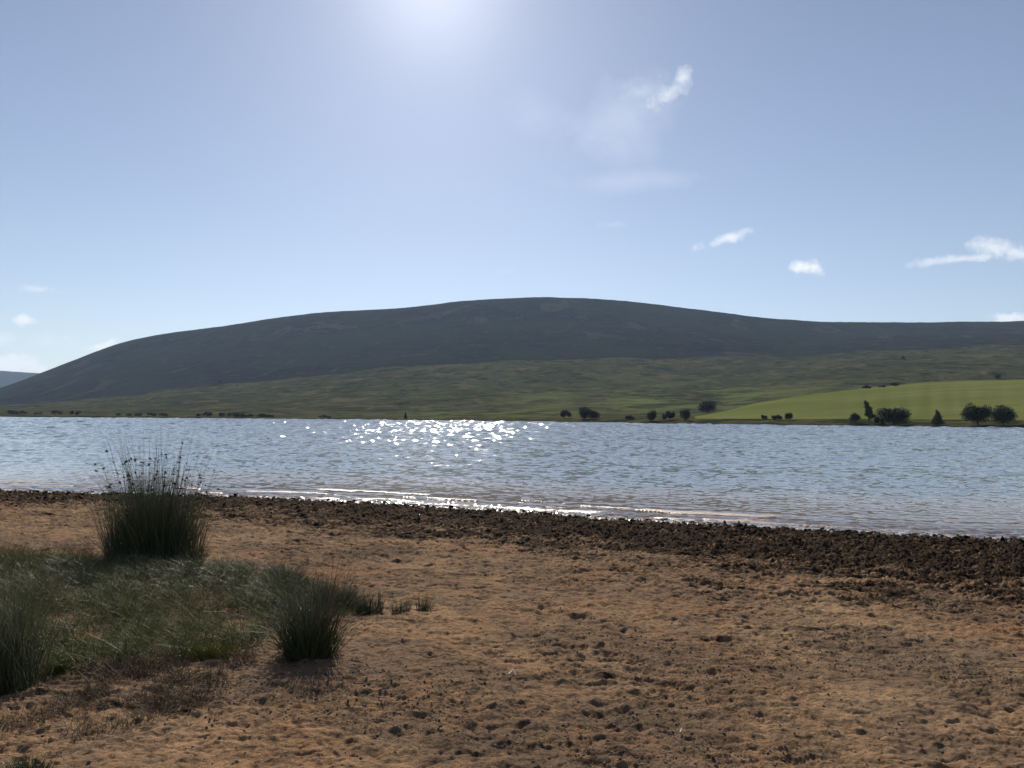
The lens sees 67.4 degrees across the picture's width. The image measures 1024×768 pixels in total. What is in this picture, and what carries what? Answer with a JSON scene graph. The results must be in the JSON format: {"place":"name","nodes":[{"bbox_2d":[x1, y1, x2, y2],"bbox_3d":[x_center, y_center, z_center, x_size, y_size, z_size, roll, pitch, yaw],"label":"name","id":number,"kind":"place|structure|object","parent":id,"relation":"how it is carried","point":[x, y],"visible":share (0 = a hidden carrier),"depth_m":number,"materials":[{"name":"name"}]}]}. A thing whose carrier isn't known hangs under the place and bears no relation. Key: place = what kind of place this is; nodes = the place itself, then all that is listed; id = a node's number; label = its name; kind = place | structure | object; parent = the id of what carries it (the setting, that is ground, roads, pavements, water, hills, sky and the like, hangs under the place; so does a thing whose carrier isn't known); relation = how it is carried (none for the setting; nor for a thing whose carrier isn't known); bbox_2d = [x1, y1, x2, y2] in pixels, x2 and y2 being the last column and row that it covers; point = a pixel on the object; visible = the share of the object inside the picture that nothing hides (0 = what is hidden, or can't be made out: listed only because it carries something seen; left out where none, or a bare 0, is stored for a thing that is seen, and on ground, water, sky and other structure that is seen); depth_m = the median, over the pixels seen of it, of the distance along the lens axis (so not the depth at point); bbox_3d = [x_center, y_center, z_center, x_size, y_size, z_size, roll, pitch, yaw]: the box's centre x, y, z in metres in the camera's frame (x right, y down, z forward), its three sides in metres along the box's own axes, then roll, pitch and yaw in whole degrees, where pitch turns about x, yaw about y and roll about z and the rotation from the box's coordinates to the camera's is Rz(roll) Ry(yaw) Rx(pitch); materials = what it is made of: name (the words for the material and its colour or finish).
{"place":"outdoors","nodes":[
{"label":"outdoors","id":0,"kind":"place"},
{"bbox_2d":[0,371,38,387],"bbox_3d":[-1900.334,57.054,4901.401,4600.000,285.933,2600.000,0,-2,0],"label":"distant hill","id":1,"kind":"structure","parent":0,"point":[8,378],"depth_m":4623.09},
{"bbox_2d":[0,480,1023,767],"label":"beach","id":2,"kind":"structure","parent":0,"point":[478,562],"depth_m":6.56,"materials":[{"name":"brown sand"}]},
{"bbox_2d":[0,751,55,767],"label":"rush clump","id":3,"kind":"object","parent":2,"relation":"on","point":[19,764],"visible":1,"depth_m":3.77,"materials":[{"name":"green plant"}]},
{"bbox_2d":[0,565,94,695],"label":"rush clump","id":4,"kind":"object","parent":2,"relation":"on","point":[18,660],"visible":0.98,"depth_m":5.07,"materials":[{"name":"green plant"}]},
{"bbox_2d":[0,539,114,574],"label":"grass strip","id":5,"kind":"object","parent":2,"relation":"on","point":[12,554],"depth_m":9.97,"materials":[{"name":"green plant"}]},
{"bbox_2d":[39,646,89,674],"bbox_3d":[-3.211,1.972,5.487,0.369,0.237,0.477,0,-2,0],"label":"grass tuft","id":6,"kind":"object","parent":2,"relation":"on","point":[57,667],"visible":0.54,"depth_m":5.40,"materials":[{"name":"green plant"}]},
{"bbox_2d":[60,536,98,554],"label":"dry tuft","id":7,"kind":"object","parent":2,"relation":"on","point":[83,551],"visible":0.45,"depth_m":10.55,"materials":[{"name":"brown plant"}]},
{"bbox_2d":[0,631,262,742],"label":"dry stalks","id":8,"kind":"object","parent":2,"relation":"on","point":[150,710],"visible":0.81,"depth_m":5.00,"materials":[{"name":"plant"}]},
{"bbox_2d":[64,424,228,562],"bbox_3d":[-5.029,1.445,10.565,2.020,2.031,2.331,2,-3,-34],"label":"rush clump","id":9,"kind":"object","parent":2,"relation":"on","point":[162,529],"visible":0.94,"depth_m":10.42,"materials":[{"name":"green plant"}]},
{"bbox_2d":[0,635,294,766],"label":"litter","id":10,"kind":"object","parent":2,"relation":"on","point":[127,711],"visible":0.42,"depth_m":4.69,"materials":[{"name":"brown plant"}]},
{"bbox_2d":[0,545,364,678],"bbox_3d":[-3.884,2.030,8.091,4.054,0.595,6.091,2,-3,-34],"label":"matted grass","id":11,"kind":"structure","parent":2,"relation":"on","point":[146,628],"depth_m":7.30,"materials":[{"name":"green plant"}]},
{"bbox_2d":[173,539,214,563],"bbox_3d":[-4.234,2.217,10.234,0.516,0.447,0.659,2,-3,-41],"label":"rush clump","id":12,"kind":"object","parent":2,"relation":"on","point":[199,554],"visible":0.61,"depth_m":10.17,"materials":[{"name":"green plant"}]},
{"bbox_2d":[160,633,252,661],"bbox_3d":[-2.338,2.028,5.904,0.749,0.228,0.480,0,-2,0],"label":"grass tuft","id":13,"kind":"object","parent":2,"relation":"on","point":[210,652],"visible":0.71,"depth_m":5.87,"materials":[{"name":"green plant"}]},
{"bbox_2d":[251,558,314,592],"bbox_3d":[-2.574,2.167,8.616,0.810,0.399,0.633,0,-2,0],"label":"rush clump","id":14,"kind":"object","parent":2,"relation":"on","point":[277,573],"visible":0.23,"depth_m":8.61,"materials":[{"name":"green plant"}]},
{"bbox_2d":[234,542,368,661],"bbox_3d":[-1.610,1.702,6.035,1.142,0.935,1.224,0,-2,0],"label":"rush clump","id":15,"kind":"object","parent":2,"relation":"on","point":[305,637],"visible":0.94,"depth_m":5.92,"materials":[{"name":"green plant"}]},
{"bbox_2d":[303,576,373,608],"bbox_3d":[-1.827,2.168,7.919,0.920,0.346,0.448,0,-2,9],"label":"rush clump","id":16,"kind":"object","parent":2,"relation":"on","point":[359,596],"visible":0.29,"depth_m":7.88,"materials":[{"name":"green plant"}]},
{"bbox_2d":[350,548,367,559],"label":"dry tuft","id":17,"kind":"object","parent":2,"relation":"on","point":[356,554],"visible":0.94,"depth_m":11.04,"materials":[{"name":"brown plant"}]},
{"bbox_2d":[349,586,392,615],"bbox_3d":[-1.399,2.163,7.706,0.463,0.316,0.372,2,-3,-27],"label":"rush clump","id":18,"kind":"object","parent":2,"relation":"on","point":[366,608],"visible":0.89,"depth_m":7.66,"materials":[{"name":"green plant"}]},
{"bbox_2d":[385,597,413,614],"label":"rush clump","id":19,"kind":"object","parent":2,"relation":"on","point":[396,607],"visible":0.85,"depth_m":7.68,"materials":[{"name":"green plant"}]},
{"bbox_2d":[414,593,437,610],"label":"rush clump","id":20,"kind":"object","parent":2,"relation":"on","point":[425,608],"visible":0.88,"depth_m":7.85,"materials":[{"name":"green plant"}]},
{"bbox_2d":[476,648,501,656],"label":"dry tuft","id":21,"kind":"object","parent":2,"relation":"on","point":[490,652],"visible":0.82,"depth_m":6.21,"materials":[{"name":"brown plant"}]},
{"bbox_2d":[0,488,1023,593],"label":"mud clods","id":22,"kind":"object","parent":2,"relation":"on","point":[961,539],"visible":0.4,"depth_m":17.02,"materials":[{"name":"brown soil"}]},
{"bbox_2d":[0,297,1023,418],"bbox_3d":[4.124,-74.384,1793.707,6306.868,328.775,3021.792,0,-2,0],"label":"hill","id":23,"kind":"structure","parent":0,"point":[533,358],"depth_m":1242.39,"materials":[{"name":"green plant"}]},
{"bbox_2d":[14,411,27,413],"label":"shore bush","id":24,"kind":"object","parent":23,"relation":"on","point":[20,412],"visible":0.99,"depth_m":561.26,"materials":[{"name":"green plant"}]},
{"bbox_2d":[696,400,717,412],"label":"tree","id":25,"kind":"object","parent":23,"relation":"on","point":[708,405],"visible":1,"depth_m":430.80,"materials":[{"name":"green plant"}]},
{"bbox_2d":[0,417,1023,538],"bbox_3d":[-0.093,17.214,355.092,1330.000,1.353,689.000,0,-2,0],"label":"lake","id":26,"kind":"structure","parent":0,"point":[970,475],"depth_m":41.33,"materials":[{"name":"liquid"}]},
{"bbox_2d":[0,0,1023,372],"label":"sky","id":27,"kind":"structure","parent":0,"point":[167,166],"materials":[{"name":"blue"}]},
{"bbox_2d":[20,416,1023,427],"bbox_3d":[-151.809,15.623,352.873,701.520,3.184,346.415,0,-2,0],"label":"bank","id":28,"kind":"structure","parent":0,"point":[922,422],"depth_m":254.93,"materials":[{"name":"green plant"}]},
{"bbox_2d":[202,411,212,416],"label":"shore bush","id":29,"kind":"object","parent":28,"relation":"on","point":[207,414],"visible":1,"depth_m":465.44,"materials":[{"name":"green plant"}]},
{"bbox_2d":[219,412,231,416],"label":"shore bush","id":30,"kind":"object","parent":28,"relation":"on","point":[222,414],"visible":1,"depth_m":461.11,"materials":[{"name":"green plant"}]},
{"bbox_2d":[560,410,571,418],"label":"tree","id":31,"kind":"object","parent":28,"relation":"on","point":[563,413],"visible":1,"depth_m":333.33,"materials":[{"name":"green plant"}]},
{"bbox_2d":[577,406,590,418],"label":"tree","id":32,"kind":"object","parent":28,"relation":"on","point":[584,411],"visible":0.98,"depth_m":311.64,"materials":[{"name":"green plant"}]},
{"bbox_2d":[588,410,600,418],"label":"tree","id":33,"kind":"object","parent":28,"relation":"on","point":[593,414],"visible":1,"depth_m":307.82,"materials":[{"name":"green plant"}]},
{"bbox_2d":[625,415,634,419],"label":"bush","id":34,"kind":"object","parent":28,"relation":"on","point":[629,417],"visible":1,"depth_m":290.40,"materials":[{"name":"green plant"}]},
{"bbox_2d":[645,410,656,420],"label":"tree","id":35,"kind":"object","parent":28,"relation":"on","point":[651,415],"visible":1,"depth_m":276.08,"materials":[{"name":"green plant"}]},
{"bbox_2d":[662,411,674,418],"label":"bush","id":36,"kind":"object","parent":28,"relation":"on","point":[668,414],"visible":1,"depth_m":272.41,"materials":[{"name":"green plant"}]},
{"bbox_2d":[679,409,689,420],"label":"tree","id":37,"kind":"object","parent":28,"relation":"on","point":[685,414],"visible":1,"depth_m":269.31,"materials":[{"name":"green plant"}]},
{"bbox_2d":[771,414,782,419],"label":"bush","id":38,"kind":"object","parent":28,"relation":"on","point":[777,416],"visible":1,"depth_m":251.97,"materials":[{"name":"green plant"}]},
{"bbox_2d":[784,413,792,419],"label":"bush","id":39,"kind":"object","parent":28,"relation":"on","point":[789,415],"visible":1,"depth_m":250.90,"materials":[{"name":"green plant"}]},
{"bbox_2d":[849,413,860,422],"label":"bush","id":40,"kind":"object","parent":28,"relation":"on","point":[854,417],"visible":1,"depth_m":229.16,"materials":[{"name":"green plant"}]},
{"bbox_2d":[864,400,876,422],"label":"tree","id":41,"kind":"object","parent":28,"relation":"on","point":[869,412],"visible":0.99,"depth_m":227.28,"materials":[{"name":"green plant"}]},
{"bbox_2d":[874,417,884,423],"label":"bush","id":42,"kind":"object","parent":28,"relation":"on","point":[876,420],"visible":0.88,"depth_m":223.78,"materials":[{"name":"green plant"}]},
{"bbox_2d":[874,406,911,424],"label":"tree","id":43,"kind":"object","parent":28,"relation":"on","point":[895,415],"visible":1,"depth_m":218.33,"materials":[{"name":"green plant"}]},
{"bbox_2d":[931,409,944,424],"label":"conifer","id":44,"kind":"object","parent":28,"relation":"on","point":[937,419],"visible":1,"depth_m":213.91,"materials":[{"name":"green plant"}]},
{"bbox_2d":[960,402,993,424],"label":"tree","id":45,"kind":"object","parent":28,"relation":"on","point":[979,415],"visible":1,"depth_m":209.38,"materials":[{"name":"green plant"}]},
{"bbox_2d":[990,404,1017,424],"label":"tree","id":46,"kind":"object","parent":28,"relation":"on","point":[1001,414],"visible":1,"depth_m":206.03,"materials":[{"name":"green plant"}]},
{"bbox_2d":[695,380,1023,419],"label":"field","id":47,"kind":"structure","parent":0,"point":[946,400],"depth_m":310.19,"materials":[{"name":"green plant"}]}
]}

